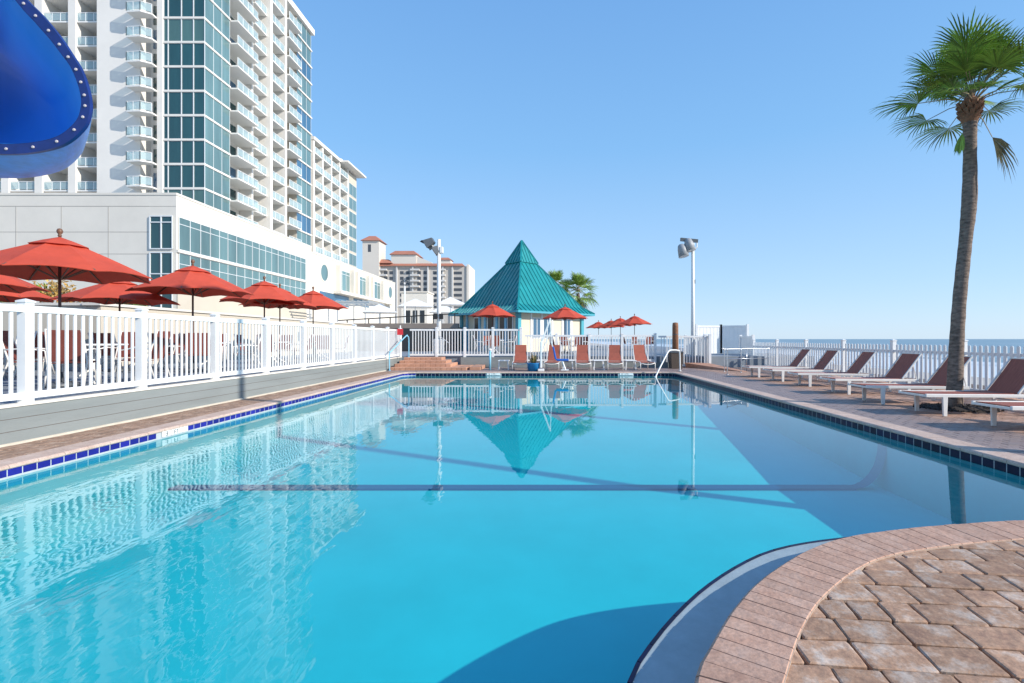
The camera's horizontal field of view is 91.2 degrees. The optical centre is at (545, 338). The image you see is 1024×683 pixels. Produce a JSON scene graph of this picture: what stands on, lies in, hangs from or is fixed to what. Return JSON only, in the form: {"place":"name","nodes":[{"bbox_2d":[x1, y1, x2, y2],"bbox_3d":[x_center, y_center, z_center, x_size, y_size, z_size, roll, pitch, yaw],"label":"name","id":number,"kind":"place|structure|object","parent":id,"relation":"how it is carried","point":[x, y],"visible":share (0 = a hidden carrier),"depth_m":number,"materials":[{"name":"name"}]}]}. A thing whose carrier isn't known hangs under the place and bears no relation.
{"place":"outdoors","nodes":[
{"label":"outdoors","id":0,"kind":"place"},
{"bbox_2d":[0,0,92,177],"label":"water slide","id":1,"kind":"object","parent":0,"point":[46,106],"visible":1,"depth_m":4.66,"materials":[{"name":"plastic"}]},
{"bbox_2d":[0,193,311,319],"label":"hotel podium","id":2,"kind":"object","parent":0,"point":[154,235],"visible":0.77,"depth_m":33.00,"materials":[{"name":"white paint"}]},
{"bbox_2d":[149,215,172,248],"bbox_3d":[-25.360,-7.025,32.953,1.550,2.220,0.086,0,0,0],"label":"window","id":3,"kind":"structure","parent":2,"relation":"in","point":[160,226],"depth_m":32.97,"materials":[{"name":"teal glass"}]},
{"bbox_2d":[149,252,172,307],"bbox_3d":[-25.360,-3.650,32.953,1.550,4.170,0.086,0,0,0],"label":"window","id":4,"kind":"structure","parent":2,"relation":"in","point":[160,263],"depth_m":32.97,"materials":[{"name":"teal glass"}]},
{"bbox_2d":[179,217,210,256],"bbox_3d":[-24.370,-7.025,34.740,0.051,2.190,3.120,0,0,0],"label":"window","id":5,"kind":"structure","parent":2,"relation":"in","point":[194,237],"depth_m":34.67,"materials":[{"name":"teal glass"}]},
{"bbox_2d":[179,253,210,271],"bbox_3d":[-24.370,-4.500,34.740,0.051,2.440,3.120,0,0,0],"label":"window","id":6,"kind":"structure","parent":2,"relation":"in","point":[184,260],"depth_m":34.67,"materials":[{"name":"teal glass"}]},
{"bbox_2d":[211,227,227,260],"bbox_3d":[-24.370,-7.025,37.290,0.051,2.190,2.020,0,0,0],"label":"window","id":7,"kind":"structure","parent":2,"relation":"in","point":[219,239],"depth_m":37.29,"materials":[{"name":"teal glass"}]},
{"bbox_2d":[211,260,227,280],"bbox_3d":[-24.370,-4.500,37.290,0.051,2.440,2.020,0,0,0],"label":"window","id":8,"kind":"structure","parent":2,"relation":"in","point":[218,269],"depth_m":37.43,"materials":[{"name":"teal glass"}]},
{"bbox_2d":[228,233,252,267],"bbox_3d":[-24.370,-7.025,39.890,0.051,2.190,3.220,0,0,0],"label":"window","id":9,"kind":"structure","parent":2,"relation":"in","point":[240,250],"depth_m":39.88,"materials":[{"name":"teal glass"}]},
{"bbox_2d":[228,264,252,288],"bbox_3d":[-24.370,-4.500,39.890,0.051,2.440,3.220,0,0,0],"label":"window","id":10,"kind":"structure","parent":2,"relation":"in","point":[241,277],"depth_m":39.88,"materials":[{"name":"teal glass"}]},
{"bbox_2d":[253,241,271,271],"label":"window","id":11,"kind":"structure","parent":2,"relation":"in","point":[262,254],"depth_m":42.98,"materials":[{"name":"teal glass"}]},
{"bbox_2d":[272,248,289,276],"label":"window","id":12,"kind":"structure","parent":2,"relation":"in","point":[280,259],"depth_m":45.90,"materials":[{"name":"teal glass"}]},
{"bbox_2d":[290,254,305,279],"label":"window","id":13,"kind":"structure","parent":2,"relation":"in","point":[297,264],"depth_m":49.04,"materials":[{"name":"teal glass"}]},
{"bbox_2d":[290,279,305,296],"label":"window","id":14,"kind":"structure","parent":2,"relation":"in","point":[297,288],"depth_m":49.04,"materials":[{"name":"teal glass"}]},
{"bbox_2d":[0,0,314,245],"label":"hotel tower","id":15,"kind":"structure","parent":0,"point":[207,102],"depth_m":63.59,"materials":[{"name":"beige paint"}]},
{"bbox_2d":[163,189,204,203],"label":"window","id":16,"kind":"structure","parent":15,"relation":"in","point":[196,194],"depth_m":62.17,"materials":[{"name":"teal glass"}]},
{"bbox_2d":[163,165,204,186],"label":"window","id":17,"kind":"structure","parent":15,"relation":"in","point":[173,175],"depth_m":62.17,"materials":[{"name":"teal glass"}]},
{"bbox_2d":[163,141,204,162],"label":"window","id":18,"kind":"structure","parent":15,"relation":"in","point":[173,151],"depth_m":62.17,"materials":[{"name":"teal glass"}]},
{"bbox_2d":[163,116,204,138],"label":"window","id":19,"kind":"structure","parent":15,"relation":"in","point":[174,127],"depth_m":62.17,"materials":[{"name":"teal glass"}]},
{"bbox_2d":[163,92,204,113],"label":"window","id":20,"kind":"structure","parent":15,"relation":"in","point":[173,102],"depth_m":62.17,"materials":[{"name":"teal glass"}]},
{"bbox_2d":[163,67,204,89],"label":"window","id":21,"kind":"structure","parent":15,"relation":"in","point":[174,78],"depth_m":62.17,"materials":[{"name":"teal glass"}]},
{"bbox_2d":[163,43,204,64],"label":"window","id":22,"kind":"structure","parent":15,"relation":"in","point":[173,53],"depth_m":62.17,"materials":[{"name":"teal glass"}]},
{"bbox_2d":[163,19,204,40],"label":"window","id":23,"kind":"structure","parent":15,"relation":"in","point":[173,29],"depth_m":62.17,"materials":[{"name":"teal glass"}]},
{"bbox_2d":[163,0,204,16],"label":"window","id":24,"kind":"structure","parent":15,"relation":"in","point":[170,7],"depth_m":62.17,"materials":[{"name":"teal glass"}]},
{"bbox_2d":[205,190,229,213],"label":"window","id":25,"kind":"structure","parent":15,"relation":"in","point":[213,200],"depth_m":64.72,"materials":[{"name":"teal glass"}]},
{"bbox_2d":[205,166,229,198],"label":"window","id":26,"kind":"structure","parent":15,"relation":"in","point":[216,182],"depth_m":64.72,"materials":[{"name":"teal glass"}]},
{"bbox_2d":[205,142,229,175],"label":"window","id":27,"kind":"structure","parent":15,"relation":"in","point":[215,158],"depth_m":64.72,"materials":[{"name":"teal glass"}]},
{"bbox_2d":[205,117,229,152],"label":"window","id":28,"kind":"structure","parent":15,"relation":"in","point":[214,133],"depth_m":64.72,"materials":[{"name":"teal glass"}]},
{"bbox_2d":[205,93,229,130],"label":"window","id":29,"kind":"structure","parent":15,"relation":"in","point":[214,110],"depth_m":64.72,"materials":[{"name":"teal glass"}]},
{"bbox_2d":[205,69,229,107],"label":"window","id":30,"kind":"structure","parent":15,"relation":"in","point":[213,85],"depth_m":64.72,"materials":[{"name":"teal glass"}]},
{"bbox_2d":[205,44,229,84],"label":"window","id":31,"kind":"structure","parent":15,"relation":"in","point":[213,62],"depth_m":64.72,"materials":[{"name":"teal glass"}]},
{"bbox_2d":[205,20,229,62],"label":"window","id":32,"kind":"structure","parent":15,"relation":"in","point":[213,37],"depth_m":64.72,"materials":[{"name":"teal glass"}]},
{"bbox_2d":[205,0,229,39],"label":"window","id":33,"kind":"structure","parent":15,"relation":"in","point":[213,14],"depth_m":64.72,"materials":[{"name":"teal glass"}]},
{"bbox_2d":[0,351,431,403],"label":"terrace","id":34,"kind":"structure","parent":0,"point":[53,379],"depth_m":11.69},
{"bbox_2d":[0,275,49,292],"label":"patio umbrella","id":35,"kind":"object","parent":34,"relation":"on","point":[12,284],"visible":0.88,"depth_m":10.71,"materials":[{"name":"fabric"}]},
{"bbox_2d":[3,331,46,379],"bbox_3d":[-9.414,0.330,9.107,0.699,1.008,0.566,0,0,-30],"label":"dining chair","id":36,"kind":"object","parent":34,"relation":"on","point":[5,341],"visible":0.36,"depth_m":8.96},
{"bbox_2d":[0,291,57,302],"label":"patio umbrella","id":37,"kind":"object","parent":34,"relation":"on","point":[9,297],"visible":0.45,"depth_m":12.46,"materials":[{"name":"fabric"}]},
{"bbox_2d":[42,329,101,388],"bbox_3d":[-8.179,0.330,8.650,0.566,1.008,0.700,0,0,-23],"label":"dining chair","id":38,"kind":"object","parent":34,"relation":"on","point":[62,346],"visible":0.62,"depth_m":8.41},
{"bbox_2d":[0,228,151,387],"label":"patio umbrella","id":39,"kind":"object","parent":34,"relation":"on","point":[59,258],"visible":0.92,"depth_m":8.61,"materials":[{"name":"red fabric"}]},
{"bbox_2d":[93,332,117,371],"bbox_3d":[-11.015,0.330,12.724,0.566,1.008,0.700,0,0,-6],"label":"dining chair","id":40,"kind":"object","parent":34,"relation":"on","point":[102,341],"visible":0.2,"depth_m":12.45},
{"bbox_2d":[49,281,179,371],"bbox_3d":[-11.000,-0.437,12.900,2.463,2.535,2.463,0,0,-31],"label":"patio umbrella","id":41,"kind":"object","parent":34,"relation":"on","point":[111,293],"visible":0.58,"depth_m":12.53,"materials":[{"name":"fabric"}]},
{"bbox_2d":[95,331,134,380],"bbox_3d":[-8.722,0.330,10.287,0.566,1.008,0.699,0,0,-6],"label":"dining chair","id":42,"kind":"object","parent":34,"relation":"on","point":[122,347],"visible":0.24,"depth_m":10.49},
{"bbox_2d":[116,330,169,382],"bbox_3d":[-7.706,0.330,9.619,0.700,1.008,0.566,0,0,-10],"label":"dining chair","id":43,"kind":"object","parent":34,"relation":"on","point":[158,346],"visible":0.33,"depth_m":9.59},
{"bbox_2d":[0,302,365,366],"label":"garden wall","id":44,"kind":"structure","parent":34,"relation":"on","point":[126,308],"depth_m":16.63,"materials":[{"name":"beige paint"}]},
{"bbox_2d":[125,259,253,372],"bbox_3d":[-8.900,-0.589,12.600,2.513,2.838,2.513,0,0,-3],"label":"patio umbrella","id":45,"kind":"object","parent":34,"relation":"on","point":[192,280],"visible":0.9,"depth_m":12.36,"materials":[{"name":"fabric"}]},
{"bbox_2d":[188,333,207,367],"bbox_3d":[-8.684,0.330,12.551,0.566,1.008,0.700,0,0,-30],"label":"dining chair","id":46,"kind":"object","parent":34,"relation":"on","point":[193,344],"visible":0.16,"depth_m":12.31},
{"bbox_2d":[219,276,307,363],"bbox_3d":[-9.350,-0.630,16.600,2.513,2.920,2.513,0,0,11],"label":"patio umbrella","id":47,"kind":"object","parent":34,"relation":"on","point":[264,291],"visible":0.79,"depth_m":16.27,"materials":[{"name":"fabric"}]},
{"bbox_2d":[239,284,316,361],"bbox_3d":[-9.900,-0.616,18.600,2.513,2.893,2.513,0,0,22],"label":"patio umbrella","id":48,"kind":"object","parent":34,"relation":"on","point":[280,307],"visible":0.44,"depth_m":18.59,"materials":[{"name":"fabric"}]},
{"bbox_2d":[282,287,347,359],"bbox_3d":[-9.500,-0.658,20.400,2.513,2.975,2.513,0,0,-44],"label":"patio umbrella","id":49,"kind":"object","parent":34,"relation":"on","point":[318,300],"visible":0.73,"depth_m":20.10,"materials":[{"name":"fabric"}]},
{"bbox_2d":[338,313,460,350],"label":"raised walkway","id":50,"kind":"structure","parent":34,"relation":"on","point":[406,327],"depth_m":33.55,"materials":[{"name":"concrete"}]},
{"bbox_2d":[311,136,365,267],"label":"hotel wing","id":51,"kind":"structure","parent":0,"point":[334,206],"depth_m":100.74,"materials":[{"name":"paint"}]},
{"bbox_2d":[309,300,384,322],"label":"pergola","id":52,"kind":"object","parent":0,"point":[358,302],"visible":0.58,"depth_m":47.24,"materials":[{"name":"wood"}]},
{"bbox_2d":[311,251,394,322],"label":"hotel annex","id":53,"kind":"object","parent":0,"point":[332,279],"visible":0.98,"depth_m":61.59,"materials":[{"name":"white paint"}]},
{"bbox_2d":[362,304,396,322],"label":"white parasol","id":54,"kind":"object","parent":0,"point":[380,309],"visible":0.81,"depth_m":40.38,"materials":[{"name":"fabric"}]},
{"bbox_2d":[400,291,433,322],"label":"service block","id":55,"kind":"structure","parent":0,"point":[425,297],"depth_m":56.00,"materials":[{"name":"white paint"}]},
{"bbox_2d":[361,236,474,322],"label":"hotel","id":56,"kind":"structure","parent":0,"point":[417,271],"depth_m":269.94,"materials":[{"name":"concrete"}]},
{"bbox_2d":[0,417,957,682],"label":"pool floor","id":57,"kind":"structure","parent":0,"point":[384,587],"depth_m":5.21,"materials":[{"name":"paint"}]},
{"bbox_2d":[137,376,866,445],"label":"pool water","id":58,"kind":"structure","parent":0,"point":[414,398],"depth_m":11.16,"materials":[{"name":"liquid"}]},
{"bbox_2d":[0,424,1023,559],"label":"pool wall","id":59,"kind":"structure","parent":0,"point":[37,510],"depth_m":6.42,"materials":[{"name":"paint"}]},
{"bbox_2d":[0,373,415,477],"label":"waterline tiles","id":60,"kind":"object","parent":59,"relation":"attached to","point":[33,466],"visible":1,"depth_m":6.77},
{"bbox_2d":[168,444,886,490],"bbox_3d":[-0.273,1.907,7.430,10.535,0.655,0.200,0,0,0],"label":"depth line","id":61,"kind":"object","parent":59,"relation":"attached to","point":[872,475],"visible":1,"depth_m":7.39,"materials":[{"name":"blue tile"}]},
{"bbox_2d":[416,373,1023,477],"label":"waterline tiles","id":62,"kind":"object","parent":59,"relation":"attached to","point":[990,463],"visible":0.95,"depth_m":8.20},
{"bbox_2d":[402,345,813,367],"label":"terrace","id":63,"kind":"structure","parent":0,"point":[717,358],"depth_m":23.02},
{"bbox_2d":[420,237,448,353],"bbox_3d":[-5.161,-1.954,23.365,1.345,5.507,0.594,0,0,0],"label":"floodlight pole","id":64,"kind":"object","parent":63,"relation":"on","point":[438,249],"visible":0.92,"depth_m":23.25,"materials":[{"name":"white metal"}]},
{"bbox_2d":[468,301,515,352],"bbox_3d":[-3.000,-0.660,28.000,2.513,2.920,2.513,0,0,8],"label":"patio umbrella","id":65,"kind":"object","parent":63,"relation":"on","point":[492,310],"visible":0.91,"depth_m":27.50,"materials":[{"name":"fabric"}]},
{"bbox_2d":[448,240,594,351],"bbox_3d":[-1.700,-3.057,35.000,7.343,7.713,7.343,0,0,-45],"label":"kiosk","id":66,"kind":"object","parent":63,"relation":"on","point":[525,289],"visible":0.84,"depth_m":33.36,"materials":[{"name":"teal"}]},
{"bbox_2d":[543,304,586,352],"bbox_3d":[1.060,-0.578,28.000,2.513,2.755,2.513,0,0,43],"label":"patio umbrella","id":67,"kind":"object","parent":63,"relation":"on","point":[564,313],"visible":0.94,"depth_m":27.47,"materials":[{"name":"fabric"}]},
{"bbox_2d":[559,271,599,309],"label":"palm tree","id":68,"kind":"object","parent":63,"relation":"on","point":[578,280],"visible":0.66,"depth_m":45.57,"materials":[{"name":"green plant"}]},
{"bbox_2d":[678,238,697,355],"bbox_3d":[6.803,-1.780,23.912,0.989,6.160,0.506,0,0,0],"label":"floodlight pole","id":69,"kind":"object","parent":63,"relation":"on","point":[686,248],"visible":0.99,"depth_m":23.93,"materials":[{"name":"white metal"}]},
{"bbox_2d":[695,324,754,354],"bbox_3d":[10.155,0.245,26.605,2.329,2.110,3.775,0,0,-31],"label":"privacy screen","id":70,"kind":"object","parent":63,"relation":"on","point":[725,337],"visible":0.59,"depth_m":27.65,"materials":[{"name":"white plastic"}]},
{"bbox_2d":[292,0,1023,338],"label":"sky","id":71,"kind":"structure","parent":0,"point":[599,136],"materials":[{"name":"blue"}]},
{"bbox_2d":[546,370,1022,669],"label":"pool deck","id":72,"kind":"structure","parent":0,"point":[924,382],"depth_m":14.86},
{"bbox_2d":[0,372,396,459],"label":"deck pavers","id":73,"kind":"object","parent":72,"relation":"on","point":[13,451],"visible":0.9,"depth_m":7.71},
{"bbox_2d":[0,357,401,447],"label":"retaining wall","id":74,"kind":"structure","parent":72,"relation":"on","point":[21,423],"depth_m":8.24,"materials":[{"name":"white paint"}]},
{"bbox_2d":[0,298,401,402],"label":"picket fence","id":75,"kind":"object","parent":74,"relation":"on","point":[381,342],"visible":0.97,"depth_m":8.55,"materials":[{"name":"white plastic"}]},
{"bbox_2d":[0,372,415,470],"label":"coping","id":76,"kind":"object","parent":72,"relation":"on","point":[23,460],"visible":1,"depth_m":7.06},
{"bbox_2d":[0,373,1023,485],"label":"grout band","id":77,"kind":"object","parent":72,"relation":"attached to","point":[32,473],"visible":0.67,"depth_m":6.30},
{"bbox_2d":[461,357,668,367],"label":"wall","id":78,"kind":"structure","parent":72,"relation":"on","point":[478,360],"depth_m":22.86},
{"bbox_2d":[410,327,521,356],"bbox_3d":[-3.663,0.140,22.950,5.161,1.380,0.134,0,0,0],"label":"picket fence","id":79,"kind":"object","parent":78,"relation":"on","point":[436,330],"visible":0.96,"depth_m":22.92,"materials":[{"name":"white plastic"}]},
{"bbox_2d":[525,333,656,362],"bbox_3d":[2.046,0.400,22.930,6.041,1.360,0.134,0,0,0],"label":"picket fence","id":80,"kind":"object","parent":78,"relation":"on","point":[589,335],"visible":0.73,"depth_m":22.90,"materials":[{"name":"white plastic"}]},
{"bbox_2d":[384,367,797,371],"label":"deck pavers","id":81,"kind":"object","parent":72,"relation":"on","point":[611,369],"visible":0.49,"depth_m":20.69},
{"bbox_2d":[390,357,485,369],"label":"brick steps","id":82,"kind":"structure","parent":81,"relation":"on","point":[424,363],"depth_m":21.18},
{"bbox_2d":[512,344,527,369],"bbox_3d":[-1.094,0.767,21.422,0.651,1.070,1.424,0,0,-1],"label":"sun lounger","id":83,"kind":"object","parent":81,"relation":"on","point":[521,354],"visible":0.91,"depth_m":21.88,"materials":[{"name":"red fabric"}]},
{"bbox_2d":[543,344,560,369],"bbox_3d":[0.299,0.767,21.418,0.651,1.070,1.424,0,0,7],"label":"sun lounger","id":84,"kind":"object","parent":81,"relation":"on","point":[550,355],"visible":0.94,"depth_m":21.87,"materials":[{"name":"red fabric"}]},
{"bbox_2d":[538,318,568,371],"bbox_3d":[0.290,0.225,20.050,1.240,2.150,0.640,0,0,0],"label":"pool lift","id":85,"kind":"object","parent":81,"relation":"on","point":[541,350],"visible":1,"depth_m":20.10,"materials":[{"name":"white metal"}]},
{"bbox_2d":[575,344,590,369],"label":"sun lounger","id":86,"kind":"object","parent":81,"relation":"on","point":[582,354],"visible":1,"depth_m":21.86,"materials":[{"name":"red fabric"}]},
{"bbox_2d":[607,344,622,369],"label":"sun lounger","id":87,"kind":"object","parent":81,"relation":"on","point":[615,352],"visible":1,"depth_m":21.89,"materials":[{"name":"red fabric"}]},
{"bbox_2d":[632,344,655,369],"bbox_3d":[4.163,0.767,21.420,0.651,1.070,1.424,0,0,-5],"label":"sun lounger","id":88,"kind":"object","parent":81,"relation":"on","point":[639,353],"visible":0.89,"depth_m":21.87,"materials":[{"name":"red fabric"}]},
{"bbox_2d":[668,351,683,368],"bbox_3d":[5.750,0.920,22.200,0.580,0.760,0.580,0,0,0],"label":"litter bin","id":89,"kind":"object","parent":81,"relation":"on","point":[673,358],"visible":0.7,"depth_m":21.95,"materials":[{"name":"metal"}]},
{"bbox_2d":[684,334,711,362],"bbox_3d":[7.400,0.540,24.550,0.134,1.560,4.034,0,0,0],"label":"picket fence","id":90,"kind":"object","parent":81,"relation":"on","point":[709,348],"visible":0.24,"depth_m":23.64,"materials":[{"name":"white plastic"}]},
{"bbox_2d":[684,362,746,371],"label":"ramp kerb","id":91,"kind":"structure","parent":81,"relation":"on","point":[704,366],"depth_m":21.79,"materials":[{"name":"brick"}]},
{"bbox_2d":[658,334,706,365],"bbox_3d":[6.261,0.540,22.930,2.211,1.560,0.134,0,0,0],"label":"picket fence","id":92,"kind":"object","parent":72,"relation":"on","point":[705,344],"visible":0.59,"depth_m":22.92,"materials":[{"name":"white plastic"}]},
{"bbox_2d":[416,372,1023,467],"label":"coping","id":93,"kind":"object","parent":72,"relation":"on","point":[1013,459],"visible":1,"depth_m":7.60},
{"bbox_2d":[687,373,1023,455],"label":"deck pavers","id":94,"kind":"object","parent":72,"relation":"on","point":[1006,433],"visible":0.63,"depth_m":9.39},
{"bbox_2d":[742,349,810,377],"bbox_3d":[7.871,0.819,17.111,2.093,0.962,0.645,0,0,1],"label":"sun lounger","id":95,"kind":"object","parent":94,"relation":"on","point":[799,358],"visible":0.96,"depth_m":16.97,"materials":[{"name":"plastic"}]},
{"bbox_2d":[762,350,838,381],"bbox_3d":[7.872,0.819,15.484,2.093,0.962,0.645,0,0,-2],"label":"sun lounger","id":96,"kind":"object","parent":94,"relation":"on","point":[824,360],"visible":0.98,"depth_m":15.39,"materials":[{"name":"plastic"}]},
{"bbox_2d":[787,351,875,386],"bbox_3d":[7.872,0.819,13.826,2.093,0.962,0.645,0,0,3],"label":"sun lounger","id":97,"kind":"object","parent":94,"relation":"on","point":[860,362],"visible":0.84,"depth_m":13.65,"materials":[{"name":"plastic"}]},
{"bbox_2d":[819,353,921,394],"bbox_3d":[7.752,0.819,11.982,2.093,0.962,0.645,0,0,-2],"label":"sun lounger","id":98,"kind":"object","parent":94,"relation":"on","point":[901,366],"visible":0.97,"depth_m":11.91,"materials":[{"name":"plastic"}]},
{"bbox_2d":[848,355,972,404],"bbox_3d":[7.402,0.819,10.216,2.093,0.962,0.645,0,0,2],"label":"sun lounger","id":99,"kind":"object","parent":94,"relation":"on","point":[937,379],"visible":0.77,"depth_m":10.17,"materials":[{"name":"plastic"}]},
{"bbox_2d":[913,403,1004,412],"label":"mulch","id":100,"kind":"object","parent":94,"relation":"on","point":[968,408],"visible":0.73,"depth_m":9.13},
{"bbox_2d":[870,6,1023,405],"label":"palm tree","id":101,"kind":"object","parent":100,"relation":"on","point":[960,65],"visible":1,"depth_m":9.29,"materials":[{"name":"green plant"}]},
{"bbox_2d":[898,358,1023,415],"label":"sun lounger","id":102,"kind":"object","parent":94,"relation":"on","point":[1007,381],"visible":0.91,"depth_m":8.75,"materials":[{"name":"plastic"}]},
{"bbox_2d":[971,401,1023,425],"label":"sun lounger","id":103,"kind":"object","parent":94,"relation":"on","point":[1010,405],"visible":1,"depth_m":7.33,"materials":[{"name":"plastic"}]},
{"bbox_2d":[752,339,1023,398],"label":"picket fence","id":104,"kind":"object","parent":72,"relation":"on","point":[777,347],"visible":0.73,"depth_m":14.54,"materials":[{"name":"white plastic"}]},
{"bbox_2d":[784,539,1023,682],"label":"coping mortar","id":105,"kind":"object","parent":72,"relation":"on","point":[861,569],"visible":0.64,"depth_m":2.80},
{"bbox_2d":[785,540,1023,682],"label":"island pavers","id":106,"kind":"object","parent":72,"relation":"on","point":[955,614],"visible":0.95,"depth_m":2.27,"materials":[{"name":"stone"}]},
{"bbox_2d":[591,339,1023,377],"bbox_3d":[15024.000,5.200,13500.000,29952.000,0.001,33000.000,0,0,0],"label":"sea","id":107,"kind":"structure","parent":0,"point":[1002,343],"depth_m":472.77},
{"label":"island riser","id":108,"kind":"structure","parent":0,"visible":0},
{"bbox_2d":[633,540,833,682],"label":"pool ledge","id":109,"kind":"object","parent":108,"relation":"attached to","point":[680,648],"visible":0.3,"depth_m":2.52,"materials":[{"name":"concrete"}]},
{"bbox_2d":[627,537,845,682],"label":"ledge edge tiles","id":110,"kind":"object","parent":109,"relation":"attached to","point":[658,635],"visible":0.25,"depth_m":2.72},
{"bbox_2d":[695,520,1023,682],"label":"island coping","id":111,"kind":"object","parent":108,"relation":"on","point":[756,638],"visible":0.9,"depth_m":2.51,"materials":[{"name":"brick"}]},
{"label":"planting bed","id":112,"kind":"structure","parent":0,"visible":0},
{"bbox_2d":[32,280,81,302],"bbox_3d":[-15.414,-1.461,16.212,1.480,1.337,1.515,0,0,0],"label":"flowering shrub","id":113,"kind":"object","parent":112,"relation":"on","point":[51,289],"visible":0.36,"depth_m":15.81,"materials":[{"name":"yellow plant"}]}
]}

